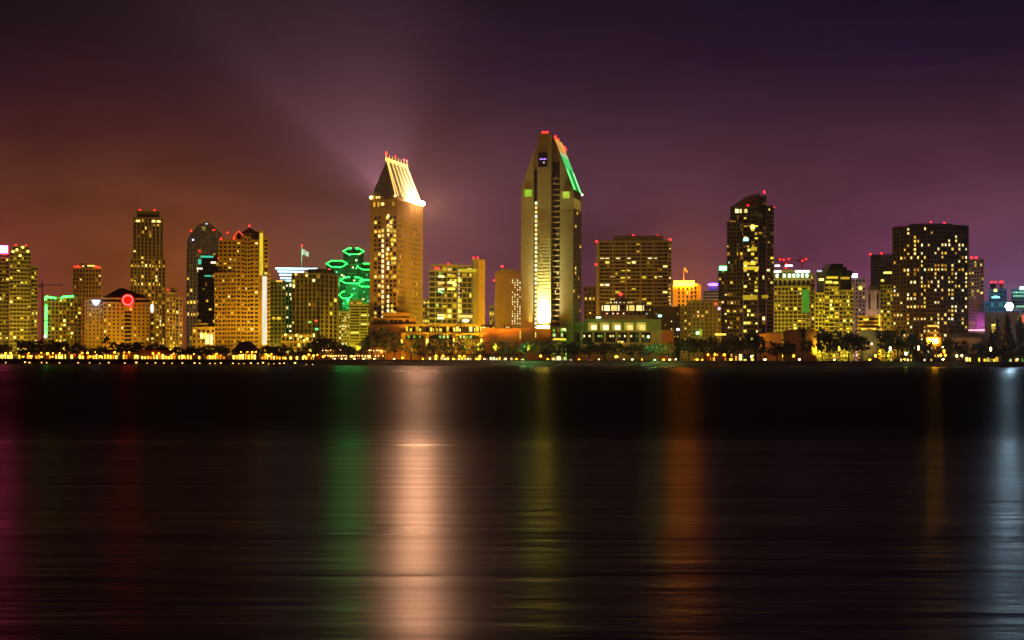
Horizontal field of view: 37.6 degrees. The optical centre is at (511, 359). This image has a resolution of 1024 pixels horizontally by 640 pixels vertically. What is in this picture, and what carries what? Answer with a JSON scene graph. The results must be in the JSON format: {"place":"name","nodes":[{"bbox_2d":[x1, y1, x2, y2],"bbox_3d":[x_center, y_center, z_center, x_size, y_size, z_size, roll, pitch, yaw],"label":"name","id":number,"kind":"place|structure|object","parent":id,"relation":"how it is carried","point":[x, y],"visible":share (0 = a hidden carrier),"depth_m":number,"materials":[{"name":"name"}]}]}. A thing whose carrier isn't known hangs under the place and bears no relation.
{"place":"outdoors","nodes":[
{"label":"outdoors","id":0,"kind":"place"},
{"bbox_2d":[84,288,159,358],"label":"hotel","id":1,"kind":"structure","parent":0,"point":[122,315],"depth_m":1084.97,"materials":[{"name":"paint"}]},
{"bbox_2d":[86,302,157,349],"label":"further windows","id":2,"kind":"structure","parent":1,"relation":"in","point":[86,302],"depth_m":1084.87,"materials":[{"name":"yellow glass"}]},
{"bbox_2d":[192,323,214,358],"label":"annex building","id":3,"kind":"structure","parent":0,"point":[203,334],"depth_m":1066.05,"materials":[{"name":"paint"}]},
{"bbox_2d":[326,248,369,342],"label":"hexagonal tower","id":4,"kind":"structure","parent":0,"point":[352,270],"depth_m":1246.42,"materials":[{"name":"glass"}]},
{"bbox_2d":[369,152,423,323],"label":"hotel tower","id":5,"kind":"structure","parent":0,"point":[396,241],"depth_m":1065.52,"materials":[{"name":"paint"}]},
{"bbox_2d":[373,202,421,323],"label":"further windows","id":6,"kind":"structure","parent":5,"relation":"in","point":[379,222],"depth_m":1063.89,"materials":[{"name":"yellow glass"}]},
{"bbox_2d":[493,266,520,327],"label":"hotel tower","id":7,"kind":"structure","parent":0,"point":[507,294],"depth_m":1120.00,"materials":[{"name":"paint"}]},
{"bbox_2d":[0,364,1023,639],"bbox_3d":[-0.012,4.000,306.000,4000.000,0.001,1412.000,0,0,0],"label":"water","id":8,"kind":"structure","parent":0,"point":[462,502],"depth_m":42.02,"materials":[{"name":"black liquid"}]},
{"bbox_2d":[0,359,1023,366],"bbox_3d":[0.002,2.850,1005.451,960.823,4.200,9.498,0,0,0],"label":"shore bank","id":9,"kind":"structure","parent":0,"point":[626,363],"depth_m":1006.11,"materials":[{"name":"black"}]},
{"bbox_2d":[0,0,1023,360],"label":"sky","id":10,"kind":"structure","parent":0,"point":[858,121],"materials":[{"name":"purple"}]},
{"bbox_2d":[521,131,582,359],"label":"hotel tower","id":11,"kind":"structure","parent":0,"point":[551,204],"depth_m":1064.17,"materials":[{"name":"beige"}]},
{"bbox_2d":[538,152,547,166],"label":"crown window","id":12,"kind":"structure","parent":11,"relation":"in","point":[542,156],"depth_m":1063.37,"materials":[{"name":"grey glass"}]},
{"bbox_2d":[573,244,580,342],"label":"further windows","id":13,"kind":"structure","parent":11,"relation":"in","point":[577,244],"depth_m":1075.64,"materials":[{"name":"yellow glass"}]},
{"bbox_2d":[645,306,679,360],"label":"office building","id":14,"kind":"structure","parent":0,"point":[669,317],"depth_m":1129.57,"materials":[{"name":"brown"}]},
{"bbox_2d":[680,300,725,360],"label":"apartment building","id":15,"kind":"structure","parent":0,"point":[704,323],"depth_m":1112.29,"materials":[{"name":"grey"}]},
{"bbox_2d":[759,332,781,360],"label":"harbour shed","id":16,"kind":"structure","parent":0,"point":[774,337],"depth_m":1075.01,"materials":[{"name":"paint"}]},
{"bbox_2d":[783,329,816,360],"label":"harbour shed","id":17,"kind":"structure","parent":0,"point":[791,336],"depth_m":1080.20,"materials":[{"name":"paint"}]},
{"bbox_2d":[860,329,877,360],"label":"harbour shed","id":18,"kind":"structure","parent":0,"point":[872,338],"depth_m":1089.78,"materials":[{"name":"paint"}]},
{"bbox_2d":[866,286,879,314],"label":"office building","id":19,"kind":"structure","parent":0,"point":[872,300],"depth_m":1180.12,"materials":[{"name":"paint"}]},
{"bbox_2d":[892,221,968,360],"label":"residential tower","id":20,"kind":"structure","parent":0,"point":[930,279],"depth_m":1090.43,"materials":[{"name":"paint"}]},
{"bbox_2d":[894,227,966,360],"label":"further windows","id":21,"kind":"structure","parent":20,"relation":"in","point":[945,265],"depth_m":1090.98,"materials":[{"name":"yellow glass"}]},
{"bbox_2d":[969,294,984,333],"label":"office building","id":22,"kind":"structure","parent":0,"point":[976,316],"depth_m":1150.93,"materials":[{"name":"purple"}]},
{"bbox_2d":[985,312,1023,360],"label":"office building","id":23,"kind":"structure","parent":0,"point":[990,319],"depth_m":1130.67,"materials":[{"name":"grey"}]},
{"label":"ground","id":24,"kind":"structure","parent":0,"visible":0},
{"bbox_2d":[0,245,8,349],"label":"residential tower","id":25,"kind":"structure","parent":24,"relation":"on","point":[4,293],"depth_m":1153.28,"materials":[{"name":"yellow"}]},
{"bbox_2d":[9,244,37,358],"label":"residential tower","id":26,"kind":"structure","parent":24,"relation":"on","point":[22,278],"depth_m":1140.01,"materials":[{"name":"grey"}]},
{"bbox_2d":[15,339,32,358],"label":"shade tree","id":27,"kind":"object","parent":24,"relation":"on","point":[22,345],"visible":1,"depth_m":1027.36,"materials":[{"name":"green plant"}]},
{"bbox_2d":[17,350,43,358],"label":"waterfront shop","id":28,"kind":"structure","parent":24,"relation":"on","point":[36,355],"depth_m":1032.15,"materials":[{"name":"paint"}]},
{"bbox_2d":[41,339,62,358],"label":"shade tree","id":29,"kind":"object","parent":24,"relation":"on","point":[53,346],"visible":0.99,"depth_m":1025.75,"materials":[{"name":"green plant"}]},
{"bbox_2d":[44,295,81,358],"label":"office building","id":30,"kind":"structure","parent":24,"relation":"on","point":[62,318],"depth_m":1130.10,"materials":[{"name":"grey"}]},
{"bbox_2d":[73,263,100,347],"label":"office tower","id":31,"kind":"structure","parent":24,"relation":"on","point":[86,280],"depth_m":1209.81,"materials":[{"name":"grey"}]},
{"bbox_2d":[92,349,117,358],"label":"waterfront shop","id":32,"kind":"structure","parent":24,"relation":"on","point":[111,354],"depth_m":1030.85,"materials":[{"name":"paint"}]},
{"bbox_2d":[130,209,164,346],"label":"residential tower","id":33,"kind":"structure","parent":24,"relation":"on","point":[147,269],"depth_m":1260.78,"materials":[{"name":"grey"}]},
{"bbox_2d":[139,350,176,358],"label":"waterfront shop","id":34,"kind":"structure","parent":24,"relation":"on","point":[161,354],"depth_m":1025.22,"materials":[{"name":"paint"}]},
{"bbox_2d":[166,288,182,358],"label":"residential tower","id":35,"kind":"structure","parent":24,"relation":"on","point":[174,313],"depth_m":1230.16,"materials":[{"name":"paint"}]},
{"bbox_2d":[177,351,203,358],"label":"waterfront shop","id":36,"kind":"structure","parent":24,"relation":"on","point":[186,354],"depth_m":1029.77,"materials":[{"name":"paint"}]},
{"bbox_2d":[186,221,224,347],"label":"glass tower","id":37,"kind":"structure","parent":24,"relation":"on","point":[203,237],"depth_m":1288.30,"materials":[{"name":"glass"}]},
{"bbox_2d":[197,255,217,326],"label":"office tower","id":38,"kind":"structure","parent":24,"relation":"on","point":[207,268],"depth_m":1179.98,"materials":[{"name":"grey glass"}]},
{"bbox_2d":[214,225,269,358],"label":"residential tower","id":39,"kind":"structure","parent":24,"relation":"on","point":[242,295],"depth_m":1090.05,"materials":[{"name":"brown concrete"}]},
{"bbox_2d":[231,342,259,359],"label":"waterfront shop","id":40,"kind":"structure","parent":24,"relation":"on","point":[245,350],"depth_m":1034.23,"materials":[{"name":"paint"}]},
{"bbox_2d":[270,280,285,350],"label":"office building","id":41,"kind":"structure","parent":24,"relation":"on","point":[277,309],"depth_m":1180.26,"materials":[{"name":"brown"}]},
{"bbox_2d":[275,245,316,333],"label":"striped tower","id":42,"kind":"structure","parent":24,"relation":"on","point":[289,300],"depth_m":1249.43,"materials":[{"name":"grey concrete"}]},
{"bbox_2d":[282,334,312,358],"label":"annex building","id":43,"kind":"structure","parent":24,"relation":"on","point":[294,341],"depth_m":1070.01,"materials":[{"name":"brown"}]},
{"bbox_2d":[288,351,320,358],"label":"waterfront shop","id":44,"kind":"structure","parent":24,"relation":"on","point":[307,355],"depth_m":1031.80,"materials":[{"name":"paint"}]},
{"bbox_2d":[301,340,321,358],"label":"shade tree","id":45,"kind":"object","parent":24,"relation":"on","point":[312,345],"visible":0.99,"depth_m":1025.93,"materials":[{"name":"green plant"}]},
{"bbox_2d":[291,269,338,358],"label":"office building","id":46,"kind":"structure","parent":24,"relation":"on","point":[315,303],"depth_m":1116.51,"materials":[{"name":"grey"}]},
{"bbox_2d":[314,336,334,358],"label":"shade tree","id":47,"kind":"object","parent":24,"relation":"on","point":[324,342],"visible":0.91,"depth_m":1031.81,"materials":[{"name":"green plant"}]},
{"bbox_2d":[329,341,346,359],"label":"shade tree","id":48,"kind":"object","parent":24,"relation":"on","point":[337,347],"visible":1,"depth_m":1023.76,"materials":[{"name":"green plant"}]},
{"bbox_2d":[339,300,369,346],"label":"office building","id":49,"kind":"structure","parent":24,"relation":"on","point":[354,321],"depth_m":1152.11,"materials":[{"name":"paint"}]},
{"bbox_2d":[322,347,386,359],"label":"pier restaurant","id":50,"kind":"structure","parent":24,"relation":"on","point":[377,354],"depth_m":1036.33,"materials":[{"name":"yellow"}]},
{"bbox_2d":[351,341,369,359],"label":"shade tree","id":51,"kind":"object","parent":24,"relation":"on","point":[362,348],"visible":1,"depth_m":1021.58,"materials":[{"name":"green plant"}]},
{"bbox_2d":[362,332,383,359],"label":"shade tree","id":52,"kind":"object","parent":24,"relation":"on","point":[368,339],"visible":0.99,"depth_m":1029.11,"materials":[{"name":"green plant"}]},
{"bbox_2d":[372,327,395,359],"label":"shade tree","id":53,"kind":"object","parent":24,"relation":"on","point":[382,332],"visible":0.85,"depth_m":1035.46,"materials":[{"name":"green plant"}]},
{"bbox_2d":[368,312,415,359],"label":"pavilion","id":54,"kind":"structure","parent":24,"relation":"on","point":[393,322],"depth_m":1050.76,"materials":[{"name":"paint"}]},
{"bbox_2d":[386,335,403,359],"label":"shade tree","id":55,"kind":"object","parent":24,"relation":"on","point":[396,344],"visible":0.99,"depth_m":1026.51,"materials":[{"name":"green plant"}]},
{"bbox_2d":[423,299,428,323],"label":"office building","id":56,"kind":"structure","parent":24,"relation":"on","point":[425,311],"depth_m":1160.22,"materials":[{"name":"paint"}]},
{"bbox_2d":[418,353,449,360],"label":"waterfront shop","id":57,"kind":"structure","parent":24,"relation":"on","point":[436,356],"depth_m":1043.24,"materials":[{"name":"paint"}]},
{"bbox_2d":[427,337,450,359],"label":"olive tree","id":58,"kind":"object","parent":24,"relation":"on","point":[443,347],"visible":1,"depth_m":1025.42,"materials":[{"name":"green plant"}]},
{"bbox_2d":[400,324,495,359],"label":"terrace podium","id":59,"kind":"object","parent":24,"relation":"on","point":[432,332],"visible":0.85,"depth_m":1046.09,"materials":[{"name":"grey"}]},
{"bbox_2d":[429,257,484,324],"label":"office building","id":60,"kind":"structure","parent":24,"relation":"on","point":[450,294],"depth_m":1131.74,"materials":[{"name":"paint"}]},
{"bbox_2d":[450,354,484,359],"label":"waterfront shop","id":61,"kind":"structure","parent":24,"relation":"on","point":[467,357],"depth_m":1043.26,"materials":[{"name":"paint"}]},
{"bbox_2d":[458,338,485,359],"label":"olive tree","id":62,"kind":"object","parent":24,"relation":"on","point":[466,348],"visible":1,"depth_m":1024.87,"materials":[{"name":"green plant"}]},
{"bbox_2d":[481,324,550,359],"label":"terracotta wall building","id":63,"kind":"structure","parent":24,"relation":"on","point":[507,333],"depth_m":1044.00,"materials":[{"name":"paint"}]},
{"bbox_2d":[517,342,536,359],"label":"shade tree","id":64,"kind":"object","parent":24,"relation":"on","point":[525,346],"visible":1,"depth_m":1019.79,"materials":[{"name":"green plant"}]},
{"bbox_2d":[74,359,999,361],"bbox_3d":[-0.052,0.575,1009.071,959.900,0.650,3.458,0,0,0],"label":"promenade kerb","id":65,"kind":"structure","parent":24,"relation":"on","point":[537,360],"depth_m":1008.82,"materials":[{"name":"paint"}]},
{"bbox_2d":[530,340,549,359],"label":"shade tree","id":66,"kind":"object","parent":24,"relation":"on","point":[540,346],"visible":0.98,"depth_m":1027.45,"materials":[{"name":"green plant"}]},
{"bbox_2d":[552,326,566,359],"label":"kiosk","id":67,"kind":"object","parent":24,"relation":"on","point":[559,334],"visible":0.55,"depth_m":1054.11,"materials":[{"name":"paint"}]},
{"bbox_2d":[567,341,582,359],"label":"shade tree","id":68,"kind":"object","parent":24,"relation":"on","point":[573,348],"visible":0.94,"depth_m":1032.21,"materials":[{"name":"green plant"}]},
{"bbox_2d":[579,339,598,358],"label":"shade tree","id":69,"kind":"object","parent":24,"relation":"on","point":[588,348],"visible":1,"depth_m":1021.98,"materials":[{"name":"green plant"}]},
{"bbox_2d":[584,286,595,318],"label":"office tower","id":70,"kind":"structure","parent":24,"relation":"on","point":[589,302],"depth_m":1400.06,"materials":[{"name":"paint"}]},
{"bbox_2d":[573,317,661,360],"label":"hotel podium","id":71,"kind":"object","parent":24,"relation":"on","point":[626,332],"visible":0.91,"depth_m":1062.22,"materials":[{"name":"paint"}]},
{"bbox_2d":[597,293,646,318],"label":"pavilion","id":72,"kind":"structure","parent":71,"relation":"on","point":[620,308],"depth_m":1121.75,"materials":[{"name":"grey"}]},
{"bbox_2d":[595,235,671,318],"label":"hotel","id":73,"kind":"structure","parent":24,"relation":"on","point":[634,269],"depth_m":1180.17,"materials":[{"name":"paint"}]},
{"bbox_2d":[661,330,673,360],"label":"terracotta wall building","id":74,"kind":"structure","parent":24,"relation":"on","point":[667,335],"depth_m":1058.03,"materials":[{"name":"paint"}]},
{"bbox_2d":[673,267,700,309],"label":"office building","id":75,"kind":"structure","parent":24,"relation":"on","point":[684,291],"depth_m":1260.38,"materials":[{"name":"orange"}]},
{"bbox_2d":[679,335,698,360],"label":"shade tree","id":76,"kind":"object","parent":24,"relation":"on","point":[688,344],"visible":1,"depth_m":1025.55,"materials":[{"name":"green plant"}]},
{"bbox_2d":[703,283,717,300],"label":"office building","id":77,"kind":"structure","parent":24,"relation":"on","point":[710,293],"depth_m":1320.51,"materials":[{"name":"grey"}]},
{"bbox_2d":[700,336,721,360],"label":"shade tree","id":78,"kind":"object","parent":24,"relation":"on","point":[714,348],"visible":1,"depth_m":1024.00,"materials":[{"name":"green plant"}]},
{"bbox_2d":[703,352,730,360],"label":"waterfront shop","id":79,"kind":"structure","parent":24,"relation":"on","point":[707,356],"depth_m":1051.65,"materials":[{"name":"paint"}]},
{"bbox_2d":[718,266,726,346],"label":"residential tower","id":80,"kind":"structure","parent":24,"relation":"on","point":[722,283],"depth_m":1169.99,"materials":[{"name":"grey"}]},
{"bbox_2d":[727,334,745,360],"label":"shade tree","id":81,"kind":"object","parent":24,"relation":"on","point":[737,342],"visible":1,"depth_m":1022.57,"materials":[{"name":"green plant"}]},
{"bbox_2d":[740,331,758,360],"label":"shade tree","id":82,"kind":"object","parent":24,"relation":"on","point":[749,336],"visible":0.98,"depth_m":1028.93,"materials":[{"name":"green plant"}]},
{"bbox_2d":[726,191,774,360],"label":"residential tower","id":83,"kind":"structure","parent":24,"relation":"on","point":[744,290],"depth_m":1099.28,"materials":[{"name":"paint"}]},
{"bbox_2d":[727,203,773,360],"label":"further windows","id":84,"kind":"structure","parent":83,"relation":"in","point":[745,297],"depth_m":1099.00,"materials":[{"name":"yellow glass"}]},
{"bbox_2d":[766,341,788,360],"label":"shade tree","id":85,"kind":"object","parent":24,"relation":"on","point":[778,347],"visible":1,"depth_m":1026.40,"materials":[{"name":"green plant"}]},
{"bbox_2d":[773,265,814,360],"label":"office building","id":86,"kind":"structure","parent":24,"relation":"on","point":[794,293],"depth_m":1161.01,"materials":[{"name":"grey"}]},
{"bbox_2d":[799,338,815,360],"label":"shade tree","id":87,"kind":"object","parent":24,"relation":"on","point":[810,343],"visible":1,"depth_m":1025.16,"materials":[{"name":"green plant"}]},
{"bbox_2d":[813,327,829,360],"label":"shade tree","id":88,"kind":"object","parent":24,"relation":"on","point":[819,346],"visible":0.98,"depth_m":1031.62,"materials":[{"name":"green plant"}]},
{"bbox_2d":[824,329,843,360],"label":"shade tree","id":89,"kind":"object","parent":24,"relation":"on","point":[835,342],"visible":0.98,"depth_m":1022.71,"materials":[{"name":"green plant"}]},
{"bbox_2d":[815,264,852,360],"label":"residential tower","id":90,"kind":"structure","parent":24,"relation":"on","point":[834,302],"depth_m":1130.59,"materials":[{"name":"grey"}]},
{"bbox_2d":[838,330,859,360],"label":"shade tree","id":91,"kind":"object","parent":24,"relation":"on","point":[848,339],"visible":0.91,"depth_m":1028.85,"materials":[{"name":"green plant"}]},
{"bbox_2d":[852,274,865,360],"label":"office building","id":92,"kind":"structure","parent":24,"relation":"on","point":[859,290],"depth_m":1220.17,"materials":[{"name":"grey"}]},
{"bbox_2d":[851,335,870,360],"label":"shade tree","id":93,"kind":"object","parent":24,"relation":"on","point":[860,342],"visible":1,"depth_m":1020.21,"materials":[{"name":"green plant"}]},
{"bbox_2d":[858,314,881,360],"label":"terrace building","id":94,"kind":"structure","parent":24,"relation":"on","point":[869,322],"depth_m":1111.19,"materials":[{"name":"brown"}]},
{"bbox_2d":[870,253,891,289],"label":"residential tower","id":95,"kind":"structure","parent":24,"relation":"on","point":[878,262],"depth_m":1751.36,"materials":[{"name":"paint"}]},
{"bbox_2d":[877,329,892,360],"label":"shade tree","id":96,"kind":"object","parent":24,"relation":"on","point":[883,339],"visible":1,"depth_m":1028.27,"materials":[{"name":"green plant"}]},
{"bbox_2d":[880,262,891,360],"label":"residential tower","id":97,"kind":"structure","parent":24,"relation":"on","point":[886,295],"depth_m":1150.21,"materials":[{"name":"paint"}]},
{"bbox_2d":[889,326,906,360],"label":"shade tree","id":98,"kind":"object","parent":24,"relation":"on","point":[898,340],"visible":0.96,"depth_m":1034.57,"materials":[{"name":"green plant"}]},
{"bbox_2d":[901,332,922,360],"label":"shade tree","id":99,"kind":"object","parent":24,"relation":"on","point":[913,342],"visible":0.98,"depth_m":1026.26,"materials":[{"name":"green plant"}]},
{"bbox_2d":[940,337,954,360],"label":"shade tree","id":100,"kind":"object","parent":24,"relation":"on","point":[949,342],"visible":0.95,"depth_m":1024.35,"materials":[{"name":"green plant"}]},
{"bbox_2d":[952,339,970,360],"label":"shade tree","id":101,"kind":"object","parent":24,"relation":"on","point":[960,350],"visible":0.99,"depth_m":1030.52,"materials":[{"name":"green plant"}]},
{"bbox_2d":[947,332,985,360],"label":"harbour shed","id":102,"kind":"structure","parent":24,"relation":"on","point":[972,338],"depth_m":1082.06,"materials":[{"name":"paint"}]},
{"bbox_2d":[951,338,980,358],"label":"window","id":103,"kind":"structure","parent":102,"relation":"in","point":[971,340],"depth_m":1081.70,"materials":[{"name":"black"}]},
{"bbox_2d":[969,257,983,297],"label":"residential tower","id":104,"kind":"structure","parent":24,"relation":"on","point":[976,266],"depth_m":1601.12,"materials":[{"name":"paint"}]},
{"bbox_2d":[964,353,999,360],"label":"waterfront shop","id":105,"kind":"structure","parent":24,"relation":"on","point":[972,357],"depth_m":1050.30,"materials":[{"name":"paint"}]},
{"bbox_2d":[984,289,1007,311],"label":"glass building","id":106,"kind":"structure","parent":24,"relation":"on","point":[997,302],"depth_m":1251.96,"materials":[{"name":"blue glass"}]},
{"bbox_2d":[990,318,1002,360],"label":"conifer tree","id":107,"kind":"object","parent":24,"relation":"on","point":[997,334],"visible":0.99,"depth_m":1031.79,"materials":[{"name":"green plant"}]},
{"bbox_2d":[997,314,1014,361],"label":"conifer tree","id":108,"kind":"object","parent":24,"relation":"on","point":[1007,342],"visible":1,"depth_m":1022.42,"materials":[{"name":"green plant"}]},
{"bbox_2d":[1011,316,1023,361],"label":"conifer tree","id":109,"kind":"object","parent":24,"relation":"on","point":[1019,335],"visible":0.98,"depth_m":1029.49,"materials":[{"name":"green plant"}]},
{"bbox_2d":[1011,286,1023,312],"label":"glass building","id":110,"kind":"structure","parent":24,"relation":"on","point":[1017,298],"depth_m":1200.37,"materials":[{"name":"teal glass"}]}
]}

